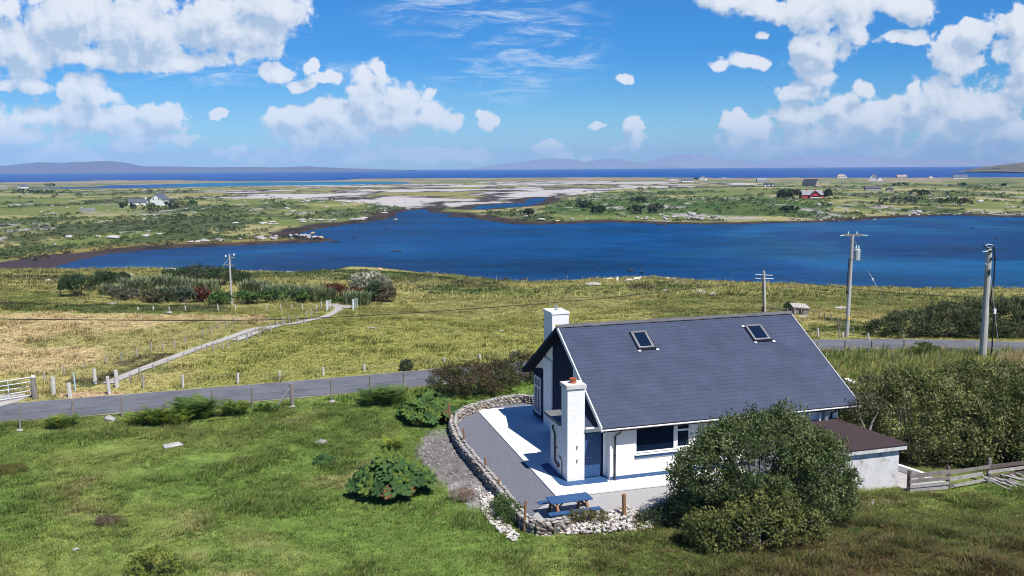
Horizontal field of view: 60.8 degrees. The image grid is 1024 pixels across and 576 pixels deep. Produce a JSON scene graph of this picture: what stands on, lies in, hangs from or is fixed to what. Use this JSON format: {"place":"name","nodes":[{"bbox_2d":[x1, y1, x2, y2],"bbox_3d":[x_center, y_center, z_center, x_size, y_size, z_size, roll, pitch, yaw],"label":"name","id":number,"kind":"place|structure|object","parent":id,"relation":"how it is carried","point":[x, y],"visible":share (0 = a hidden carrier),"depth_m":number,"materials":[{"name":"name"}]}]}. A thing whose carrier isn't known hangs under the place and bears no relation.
{"place":"outdoors","nodes":[
{"label":"outdoors","id":0,"kind":"place"},
{"bbox_2d":[0,161,415,172],"bbox_3d":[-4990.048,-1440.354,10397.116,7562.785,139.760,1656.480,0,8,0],"label":"island hills","id":1,"kind":"structure","parent":0,"point":[89,167],"depth_m":9955.01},
{"bbox_2d":[155,170,406,172],"bbox_3d":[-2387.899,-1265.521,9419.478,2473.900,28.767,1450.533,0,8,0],"label":"island","id":2,"kind":"structure","parent":0,"point":[187,171],"depth_m":9055.14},
{"bbox_2d":[0,177,1023,575],"bbox_3d":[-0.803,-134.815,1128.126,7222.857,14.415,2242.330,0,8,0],"label":"ground","id":3,"kind":"structure","parent":0,"point":[458,197],"depth_m":82.82,"materials":[{"name":"plant"}]},
{"bbox_2d":[0,394,28,405],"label":"gate apron","id":4,"kind":"object","parent":3,"relation":"on","point":[7,401],"visible":0.67,"depth_m":52.81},
{"bbox_2d":[0,462,30,475],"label":"heather tuft","id":5,"kind":"object","parent":3,"relation":"on","point":[12,466],"visible":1,"depth_m":39.96,"materials":[{"name":"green plant"}]},
{"bbox_2d":[30,375,37,398],"bbox_3d":[-28.950,6.095,52.838,0.345,1.689,0.302,0,8,0],"label":"gate post","id":6,"kind":"object","parent":3,"relation":"on","point":[33,386],"visible":0.92,"depth_m":52.73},
{"bbox_2d":[0,377,31,399],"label":"field gate","id":7,"kind":"structure","parent":6,"relation":"attached to","point":[8,389],"depth_m":52.54,"materials":[{"name":"metal"}]},
{"bbox_2d":[41,412,80,427],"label":"fern","id":8,"kind":"object","parent":3,"relation":"on","point":[64,420],"visible":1,"depth_m":46.67,"materials":[{"name":"green plant"}]},
{"bbox_2d":[56,272,93,296],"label":"dark shrub","id":9,"kind":"object","parent":3,"relation":"on","point":[68,281],"visible":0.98,"depth_m":99.33,"materials":[{"name":"green plant"}]},
{"bbox_2d":[50,369,118,397],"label":"fence posts","id":10,"kind":"object","parent":3,"relation":"on","point":[69,389],"visible":0.79,"depth_m":53.77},
{"bbox_2d":[87,268,116,287],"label":"dark shrub","id":11,"kind":"object","parent":3,"relation":"on","point":[102,276],"visible":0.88,"depth_m":106.89,"materials":[{"name":"green plant"}]},
{"bbox_2d":[93,513,126,528],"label":"heather tuft","id":12,"kind":"object","parent":3,"relation":"on","point":[102,519],"visible":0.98,"depth_m":34.03,"materials":[{"name":"brown plant"}]},
{"bbox_2d":[96,282,128,295],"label":"flax plant","id":13,"kind":"object","parent":3,"relation":"on","point":[102,289],"visible":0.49,"depth_m":101.70,"materials":[{"name":"green plant"}]},
{"bbox_2d":[107,286,140,299],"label":"grey shrub","id":14,"kind":"object","parent":3,"relation":"on","point":[125,293],"visible":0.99,"depth_m":97.66,"materials":[{"name":"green plant"}]},
{"bbox_2d":[114,276,154,293],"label":"flax plant","id":15,"kind":"object","parent":3,"relation":"on","point":[141,284],"visible":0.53,"depth_m":106.75,"materials":[{"name":"green plant"}]},
{"bbox_2d":[43,317,237,379],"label":"wire fence","id":16,"kind":"object","parent":3,"relation":"on","point":[105,360],"visible":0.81,"depth_m":65.04,"materials":[{"name":"grey"}]},
{"bbox_2d":[120,405,170,424],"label":"fern","id":17,"kind":"object","parent":3,"relation":"on","point":[150,416],"visible":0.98,"depth_m":47.13,"materials":[{"name":"green plant"}]},
{"bbox_2d":[128,193,169,205],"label":"white house","id":18,"kind":"structure","parent":3,"relation":"on","point":[157,199],"depth_m":557.95,"materials":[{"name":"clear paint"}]},
{"bbox_2d":[18,386,289,428],"bbox_3d":[-19.746,6.605,49.257,14.283,1.665,1.380,-3,8,-18],"label":"wire fence","id":19,"kind":"object","parent":3,"relation":"on","point":[72,406],"visible":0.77,"depth_m":48.79,"materials":[{"name":"grey"}]},
{"bbox_2d":[123,543,185,575],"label":"yellow shrub","id":20,"kind":"object","parent":3,"relation":"on","point":[144,558],"visible":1,"depth_m":29.70,"materials":[{"name":"green plant"}]},
{"bbox_2d":[138,288,172,303],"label":"brown shrub","id":21,"kind":"object","parent":3,"relation":"on","point":[157,296],"visible":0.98,"depth_m":95.62,"materials":[{"name":"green plant"}]},
{"bbox_2d":[136,273,178,288],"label":"flax plant","id":22,"kind":"object","parent":3,"relation":"on","point":[160,280],"visible":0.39,"depth_m":110.06,"materials":[{"name":"green plant"}]},
{"bbox_2d":[154,284,184,301],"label":"flax plant","id":23,"kind":"object","parent":3,"relation":"on","point":[174,294],"visible":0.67,"depth_m":96.98,"materials":[{"name":"green plant"}]},
{"bbox_2d":[161,266,191,278],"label":"dark shrub","id":24,"kind":"object","parent":3,"relation":"on","point":[183,271],"visible":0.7,"depth_m":121.46,"materials":[{"name":"green plant"}]},
{"bbox_2d":[160,409,195,424],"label":"fern","id":25,"kind":"object","parent":3,"relation":"on","point":[172,417],"visible":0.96,"depth_m":47.20,"materials":[{"name":"green plant"}]},
{"bbox_2d":[165,275,196,289],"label":"flax plant","id":26,"kind":"object","parent":3,"relation":"on","point":[187,282],"visible":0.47,"depth_m":110.69,"materials":[{"name":"green plant"}]},
{"bbox_2d":[173,285,198,302],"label":"bluish shrub","id":27,"kind":"object","parent":3,"relation":"on","point":[188,290],"visible":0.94,"depth_m":97.23,"materials":[{"name":"green plant"}]},
{"bbox_2d":[162,392,222,417],"bbox_3d":[-17.700,6.629,48.551,3.658,1.036,2.930,0,8,0],"label":"fern","id":28,"kind":"object","parent":3,"relation":"on","point":[203,406],"visible":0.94,"depth_m":48.38,"materials":[{"name":"green plant"}]},
{"bbox_2d":[185,262,215,279],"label":"dark shrub","id":29,"kind":"object","parent":3,"relation":"on","point":[197,270],"visible":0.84,"depth_m":122.62,"materials":[{"name":"green plant"}]},
{"bbox_2d":[129,323,271,387],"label":"wire fence","id":30,"kind":"object","parent":3,"relation":"on","point":[152,367],"visible":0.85,"depth_m":66.86,"materials":[{"name":"grey"}]},
{"bbox_2d":[191,286,210,301],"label":"copper shrub","id":31,"kind":"object","parent":3,"relation":"on","point":[203,293],"visible":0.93,"depth_m":98.75,"materials":[{"name":"red plant"}]},
{"bbox_2d":[194,278,221,291],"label":"flax plant","id":32,"kind":"object","parent":3,"relation":"on","point":[212,286],"visible":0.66,"depth_m":113.52,"materials":[{"name":"green plant"}]},
{"bbox_2d":[208,290,234,304],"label":"green shrub","id":33,"kind":"object","parent":3,"relation":"on","point":[220,297],"visible":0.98,"depth_m":97.60,"materials":[{"name":"green plant"}]},
{"bbox_2d":[103,304,342,382],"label":"lane","id":34,"kind":"structure","parent":3,"relation":"on","point":[172,357],"depth_m":67.66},
{"bbox_2d":[205,265,241,284],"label":"dark shrub","id":35,"kind":"object","parent":3,"relation":"on","point":[217,271],"visible":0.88,"depth_m":122.51,"materials":[{"name":"green plant"}]},
{"bbox_2d":[214,398,251,414],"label":"fern","id":36,"kind":"object","parent":3,"relation":"on","point":[232,406],"visible":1,"depth_m":49.05,"materials":[{"name":"green plant"}]},
{"bbox_2d":[232,269,257,282],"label":"dark shrub","id":37,"kind":"object","parent":3,"relation":"on","point":[248,276],"visible":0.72,"depth_m":126.15,"materials":[{"name":"green plant"}]},
{"bbox_2d":[232,289,263,303],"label":"green shrub","id":38,"kind":"object","parent":3,"relation":"on","point":[248,297],"visible":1,"depth_m":98.87,"materials":[{"name":"green plant"}]},
{"bbox_2d":[236,278,271,292],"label":"flax plant","id":39,"kind":"object","parent":3,"relation":"on","point":[251,285],"visible":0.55,"depth_m":111.46,"materials":[{"name":"green plant"}]},
{"bbox_2d":[253,401,279,411],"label":"fern","id":40,"kind":"object","parent":3,"relation":"on","point":[270,406],"visible":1,"depth_m":49.75,"materials":[{"name":"green plant"}]},
{"bbox_2d":[257,289,284,301],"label":"green shrub","id":41,"kind":"object","parent":3,"relation":"on","point":[273,294],"visible":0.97,"depth_m":100.22,"materials":[{"name":"green plant"}]},
{"bbox_2d":[259,282,293,296],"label":"flax plant","id":42,"kind":"object","parent":3,"relation":"on","point":[281,288],"visible":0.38,"depth_m":108.08,"materials":[{"name":"green plant"}]},
{"bbox_2d":[283,288,310,302],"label":"green shrub","id":43,"kind":"object","parent":3,"relation":"on","point":[300,295],"visible":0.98,"depth_m":102.02,"materials":[{"name":"green plant"}]},
{"bbox_2d":[288,282,325,300],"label":"flax plant","id":44,"kind":"object","parent":3,"relation":"on","point":[306,287],"visible":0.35,"depth_m":104.21,"materials":[{"name":"green plant"}]},
{"bbox_2d":[308,285,336,302],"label":"flax plant","id":45,"kind":"object","parent":3,"relation":"on","point":[323,295],"visible":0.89,"depth_m":102.97,"materials":[{"name":"green plant"}]},
{"bbox_2d":[312,452,335,464],"bbox_3d":[-8.777,8.085,40.989,1.170,0.466,0.967,0,8,0],"label":"giant rhubarb","id":46,"kind":"object","parent":3,"relation":"on","point":[320,458],"visible":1,"depth_m":40.93,"materials":[{"name":"green plant"}]},
{"bbox_2d":[325,282,348,298],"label":"copper shrub","id":47,"kind":"object","parent":3,"relation":"on","point":[338,287],"visible":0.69,"depth_m":104.64,"materials":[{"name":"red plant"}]},
{"bbox_2d":[181,350,514,388],"bbox_3d":[-10.380,5.388,59.653,22.933,1.130,0.693,-4,8,-22],"label":"wire fence","id":48,"kind":"object","parent":3,"relation":"on","point":[237,376],"visible":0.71,"depth_m":57.46,"materials":[{"name":"grey"}]},
{"bbox_2d":[341,289,374,305],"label":"flax plant","id":49,"kind":"object","parent":3,"relation":"on","point":[363,297],"visible":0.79,"depth_m":100.72,"materials":[{"name":"green plant"}]},
{"bbox_2d":[292,372,434,400],"bbox_3d":[-8.435,5.950,53.811,10.710,1.567,0.454,-6,10,-36],"label":"wire fence","id":50,"kind":"object","parent":3,"relation":"on","point":[403,378],"visible":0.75,"depth_m":53.14,"materials":[{"name":"grey"}]},
{"bbox_2d":[347,271,393,298],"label":"silvery tree","id":51,"kind":"object","parent":3,"relation":"on","point":[359,280],"visible":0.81,"depth_m":104.79,"materials":[{"name":"grey plant"}]},
{"bbox_2d":[364,279,382,301],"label":"dark shrub","id":52,"kind":"object","parent":3,"relation":"on","point":[374,286],"visible":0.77,"depth_m":103.28,"materials":[{"name":"green plant"}]},
{"bbox_2d":[217,377,533,405],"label":"roadside grass","id":53,"kind":"structure","parent":3,"relation":"on","point":[407,388],"depth_m":52.83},
{"bbox_2d":[353,384,408,404],"bbox_3d":[-7.578,6.250,51.266,3.337,0.952,2.713,0,8,0],"label":"fern","id":54,"kind":"object","parent":3,"relation":"on","point":[382,395],"visible":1,"depth_m":50.89,"materials":[{"name":"green plant"}]},
{"bbox_2d":[375,282,396,301],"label":"brown shrub","id":55,"kind":"object","parent":3,"relation":"on","point":[386,289],"visible":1,"depth_m":103.00,"materials":[{"name":"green plant"}]},
{"bbox_2d":[345,447,436,499],"bbox_3d":[-5.125,7.828,37.005,3.858,2.061,2.983,0,8,0],"label":"giant rhubarb","id":56,"kind":"object","parent":3,"relation":"on","point":[394,473],"visible":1,"depth_m":36.57,"materials":[{"name":"green plant"}]},
{"bbox_2d":[382,434,405,447],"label":"fern","id":57,"kind":"object","parent":3,"relation":"on","point":[397,442],"visible":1,"depth_m":42.99,"materials":[{"name":"green plant"}]},
{"bbox_2d":[396,388,458,424],"bbox_3d":[-4.688,6.501,48.231,3.515,1.592,4.163,0,8,0],"label":"giant rhubarb","id":58,"kind":"object","parent":3,"relation":"on","point":[435,409],"visible":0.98,"depth_m":47.36,"materials":[{"name":"green plant"}]},
{"bbox_2d":[419,429,487,505],"bbox_3d":[-2.838,8.201,40.949,2.582,0.140,10.879,-3,8,-16],"label":"spoil heap","id":59,"kind":"object","parent":3,"relation":"on","point":[436,465],"visible":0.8,"depth_m":40.83,"materials":[{"name":"gravel"}]},
{"bbox_2d":[447,484,478,502],"bbox_3d":[-2.030,8.624,36.389,1.387,0.846,1.277,0,8,0],"label":"bramble patch","id":60,"kind":"object","parent":3,"relation":"on","point":[469,491],"visible":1,"depth_m":36.21,"materials":[{"name":"brown plant"}]},
{"bbox_2d":[425,357,522,397],"bbox_3d":[-2.308,5.510,53.348,5.975,2.489,3.935,0,8,0],"label":"dark bush","id":61,"kind":"object","parent":3,"relation":"on","point":[448,372],"visible":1,"depth_m":52.81,"materials":[{"name":"green plant"}]},
{"bbox_2d":[469,481,520,540],"bbox_3d":[-0.756,8.898,35.367,1.092,0.232,6.590,-2,8,-11],"label":"rubble line","id":62,"kind":"object","parent":3,"relation":"on","point":[499,527],"visible":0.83,"depth_m":34.19,"materials":[{"name":"stone"}]},
{"bbox_2d":[488,492,523,524],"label":"green weeds","id":63,"kind":"object","parent":3,"relation":"on","point":[497,502],"visible":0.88,"depth_m":34.19,"materials":[{"name":"green plant"}]},
{"bbox_2d":[448,393,572,536],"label":"stone wall","id":64,"kind":"structure","parent":3,"relation":"on","point":[487,476],"depth_m":39.33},
{"bbox_2d":[0,400,1023,575],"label":"lawn grass","id":65,"kind":"structure","parent":3,"relation":"on","point":[259,425],"depth_m":35.59,"materials":[{"name":"plant"}]},
{"bbox_2d":[0,282,1023,400],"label":"meadow grass","id":66,"kind":"structure","parent":3,"relation":"on","point":[374,308],"depth_m":77.99,"materials":[{"name":"plant"}]},
{"bbox_2d":[0,265,1023,301],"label":"shore grass","id":67,"kind":"structure","parent":3,"relation":"on","point":[505,285],"depth_m":135.89,"materials":[{"name":"plant"}]},
{"bbox_2d":[0,183,1023,260],"bbox_3d":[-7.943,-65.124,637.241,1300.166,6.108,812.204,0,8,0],"label":"heath scrub","id":68,"kind":"object","parent":3,"relation":"on","point":[124,222],"visible":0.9,"depth_m":448.53,"materials":[{"name":"green plant"}]},
{"bbox_2d":[490,348,533,385],"bbox_3d":[0.915,5.051,56.308,5.467,2.557,3.138,0,8,0],"label":"dark bush","id":69,"kind":"object","parent":3,"relation":"on","point":[525,357],"visible":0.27,"depth_m":55.92,"materials":[{"name":"green plant"}]},
{"bbox_2d":[458,403,685,528],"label":"gravel yard","id":70,"kind":"structure","parent":3,"relation":"on","point":[520,480],"depth_m":40.85,"materials":[{"name":"gravel"}]},
{"bbox_2d":[560,505,610,525],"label":"olive shrub","id":71,"kind":"object","parent":3,"relation":"on","point":[591,513],"visible":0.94,"depth_m":33.67,"materials":[{"name":"green plant"}]},
{"bbox_2d":[557,505,653,534],"bbox_3d":[3.700,9.091,33.451,4.153,0.337,2.465,-6,9,-34],"label":"rubble heap","id":72,"kind":"object","parent":3,"relation":"on","point":[615,523],"visible":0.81,"depth_m":33.41,"materials":[{"name":"stone"}]},
{"bbox_2d":[533,476,765,523],"bbox_3d":[6.741,8.890,36.199,12.400,0.252,2.921,-2,8,-15],"label":"gravel strip","id":73,"kind":"object","parent":3,"relation":"on","point":[644,498],"visible":0.27,"depth_m":35.98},
{"bbox_2d":[537,492,601,516],"bbox_3d":[2.259,8.651,34.504,2.160,0.740,1.523,-3,8,-17],"label":"picnic table","id":74,"kind":"object","parent":73,"relation":"on","point":[561,500],"visible":0.95,"depth_m":34.35,"materials":[{"name":"blue paint"}]},
{"bbox_2d":[634,501,690,530],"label":"shady weeds","id":75,"kind":"object","parent":3,"relation":"on","point":[657,511],"visible":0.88,"depth_m":33.38,"materials":[{"name":"green plant"}]},
{"bbox_2d":[522,305,859,481],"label":"cottage","id":76,"kind":"structure","parent":3,"relation":"on","point":[617,400],"depth_m":41.02,"materials":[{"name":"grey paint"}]},
{"bbox_2d":[532,374,541,416],"bbox_3d":[1.370,5.865,47.658,0.160,2.130,1.210,-3,8,-16],"label":"window","id":77,"kind":"structure","parent":76,"relation":"in","point":[537,380],"depth_m":47.65,"materials":[{"name":"white"}]},
{"bbox_2d":[584,431,602,477],"bbox_3d":[3.581,7.352,38.498,0.930,2.070,0.124,-3,8,-16],"label":"door","id":78,"kind":"structure","parent":76,"relation":"in","point":[593,452],"depth_m":38.50,"materials":[{"name":"blue paint"}]},
{"bbox_2d":[635,424,690,458],"bbox_3d":[6.758,6.746,38.804,2.820,1.410,0.220,-3,8,-16],"label":"window","id":79,"kind":"structure","parent":76,"relation":"in","point":[650,440],"depth_m":38.83,"materials":[{"name":"white"}]},
{"bbox_2d":[680,483,831,554],"bbox_3d":[8.726,8.264,31.050,5.443,2.412,2.332,0,8,0],"label":"shrub","id":80,"kind":"object","parent":3,"relation":"on","point":[781,514],"visible":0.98,"depth_m":30.76,"materials":[{"name":"green plant"}]},
{"bbox_2d":[661,398,864,531],"bbox_3d":[9.601,6.727,33.120,7.239,5.236,5.378,-4,8,-22],"label":"bush","id":81,"kind":"object","parent":3,"relation":"on","point":[800,436],"visible":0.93,"depth_m":32.30,"materials":[{"name":"green plant"}]},
{"bbox_2d":[755,271,772,311],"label":"utility pole","id":82,"kind":"object","parent":3,"relation":"on","point":[763,308],"visible":0.91,"depth_m":85.14,"materials":[{"name":"white paint"}]},
{"bbox_2d":[0,275,759,320],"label":"overhead cable","id":83,"kind":"object","parent":82,"relation":"attached to","point":[349,316],"visible":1,"depth_m":64.73,"materials":[{"name":"black plastic"}]},
{"bbox_2d":[564,485,1023,575],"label":"heather grass","id":84,"kind":"structure","parent":3,"relation":"on","point":[865,511],"depth_m":30.62,"materials":[{"name":"plant"}]},
{"bbox_2d":[790,303,809,314],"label":"stone hut","id":85,"kind":"object","parent":3,"relation":"on","point":[797,306],"visible":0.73,"depth_m":87.47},
{"bbox_2d":[800,189,823,197],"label":"red house","id":86,"kind":"structure","parent":3,"relation":"on","point":[807,193],"depth_m":608.39,"materials":[{"name":"red"}]},
{"bbox_2d":[752,418,907,490],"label":"shed","id":87,"kind":"structure","parent":3,"relation":"on","point":[875,459],"depth_m":37.28,"materials":[{"name":"white paint"}]},
{"bbox_2d":[840,232,890,336],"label":"utility pole","id":88,"kind":"object","parent":3,"relation":"on","point":[856,256],"visible":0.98,"depth_m":70.06,"materials":[{"name":"grey wood"}]},
{"bbox_2d":[844,390,891,429],"bbox_3d":[16.641,6.482,40.855,2.288,3.642,2.030,0,8,0],"label":"bare tree","id":89,"kind":"object","parent":3,"relation":"on","point":[867,398],"visible":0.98,"depth_m":40.48,"materials":[{"name":"green plant"}]},
{"bbox_2d":[842,371,914,420],"bbox_3d":[19.245,5.918,47.780,5.598,2.931,3.903,0,8,0],"label":"olive bush","id":90,"kind":"object","parent":3,"relation":"on","point":[864,378],"visible":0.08,"depth_m":47.32,"materials":[{"name":"green plant"}]},
{"bbox_2d":[878,196,919,203],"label":"bush","id":91,"kind":"object","parent":3,"relation":"on","point":[906,198],"visible":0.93,"depth_m":521.03,"materials":[{"name":"green plant"}]},
{"bbox_2d":[819,342,1023,425],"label":"verge grass","id":92,"kind":"structure","parent":3,"relation":"on","point":[852,359],"depth_m":60.95,"materials":[{"name":"plant"}]},
{"bbox_2d":[838,359,1005,467],"bbox_3d":[18.941,5.915,41.948,7.825,4.521,6.275,0,8,0],"label":"olive bush","id":93,"kind":"object","parent":3,"relation":"on","point":[942,395],"visible":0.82,"depth_m":40.81,"materials":[{"name":"green plant"}]},
{"bbox_2d":[897,471,952,489],"bbox_3d":[17.188,8.328,39.913,2.430,0.230,5.800,-3,8,-16],"label":"shed apron","id":94,"kind":"object","parent":3,"relation":"on","point":[902,480],"visible":0.21,"depth_m":38.00,"materials":[{"name":"concrete"}]},
{"bbox_2d":[909,341,942,354],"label":"shrub","id":95,"kind":"object","parent":3,"relation":"on","point":[926,346],"visible":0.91,"depth_m":62.97,"materials":[{"name":"green plant"}]},
{"bbox_2d":[862,294,1023,337],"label":"dark hedge","id":96,"kind":"object","parent":3,"relation":"on","point":[926,322],"visible":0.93,"depth_m":70.64,"materials":[{"name":"green plant"}]},
{"bbox_2d":[938,196,974,205],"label":"bush","id":97,"kind":"object","parent":3,"relation":"on","point":[952,199],"visible":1,"depth_m":499.67,"materials":[{"name":"green plant"}]},
{"bbox_2d":[906,458,1023,492],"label":"board fence","id":98,"kind":"object","parent":3,"relation":"on","point":[948,471],"visible":0.91,"depth_m":37.20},
{"bbox_2d":[918,356,1023,426],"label":"olive bush","id":99,"kind":"object","parent":3,"relation":"on","point":[963,371],"visible":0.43,"depth_m":46.62,"materials":[{"name":"green plant"}]},
{"bbox_2d":[939,363,1023,469],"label":"olive bush","id":100,"kind":"object","parent":3,"relation":"on","point":[1011,441],"visible":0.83,"depth_m":40.04,"materials":[{"name":"green plant"}]},
{"bbox_2d":[979,244,1000,361],"bbox_3d":[33.193,1.337,60.570,1.252,8.675,3.051,2,8,17],"label":"utility pole","id":101,"kind":"object","parent":3,"relation":"on","point":[987,297],"visible":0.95,"depth_m":61.56,"materials":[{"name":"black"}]},
{"bbox_2d":[982,473,1023,490],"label":"timber pile","id":102,"kind":"object","parent":3,"relation":"on","point":[996,480],"visible":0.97,"depth_m":37.69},
{"bbox_2d":[0,166,1023,288],"bbox_3d":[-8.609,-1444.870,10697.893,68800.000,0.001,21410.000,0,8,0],"label":"sea","id":103,"kind":"structure","parent":0,"point":[928,251],"depth_m":278.16,"materials":[{"name":"liquid"}]},
{"bbox_2d":[0,339,1023,422],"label":"road","id":104,"kind":"structure","parent":0,"point":[148,399],"depth_m":54.30,"materials":[{"name":"asphalt"}]},
{"bbox_2d":[0,0,1023,169],"label":"sky","id":105,"kind":"structure","parent":0,"point":[358,84],"materials":[{"name":"blue"}]},
{"bbox_2d":[467,158,684,169],"bbox_3d":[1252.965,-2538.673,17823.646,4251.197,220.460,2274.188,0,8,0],"label":"mountains","id":106,"kind":"structure","parent":0,"point":[560,163],"depth_m":17096.38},
{"bbox_2d":[478,405,763,495],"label":"terrace","id":107,"kind":"structure","parent":0,"point":[524,432],"depth_m":42.71,"materials":[{"name":"white paint"}]},
{"bbox_2d":[541,463,607,485],"bbox_3d":[2.799,8.301,39.251,2.240,0.035,3.010,-3,8,-16],"label":"painted step","id":108,"kind":"object","parent":107,"relation":"on","point":[553,473],"visible":0.98,"depth_m":38.31,"materials":[{"name":"blue paint"}]},
{"bbox_2d":[635,154,824,167],"bbox_3d":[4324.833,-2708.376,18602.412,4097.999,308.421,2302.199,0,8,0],"label":"mountain peak","id":109,"kind":"structure","parent":0,"point":[692,160],"depth_m":17907.08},
{"bbox_2d":[761,155,1022,166],"bbox_3d":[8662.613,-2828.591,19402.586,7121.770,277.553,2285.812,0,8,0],"label":"mountain range","id":110,"kind":"structure","parent":0,"point":[850,161],"depth_m":18738.19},
{"bbox_2d":[959,162,1023,171],"bbox_3d":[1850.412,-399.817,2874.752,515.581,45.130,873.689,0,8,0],"label":"headland","id":111,"kind":"structure","parent":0,"point":[1015,167],"depth_m":2920.67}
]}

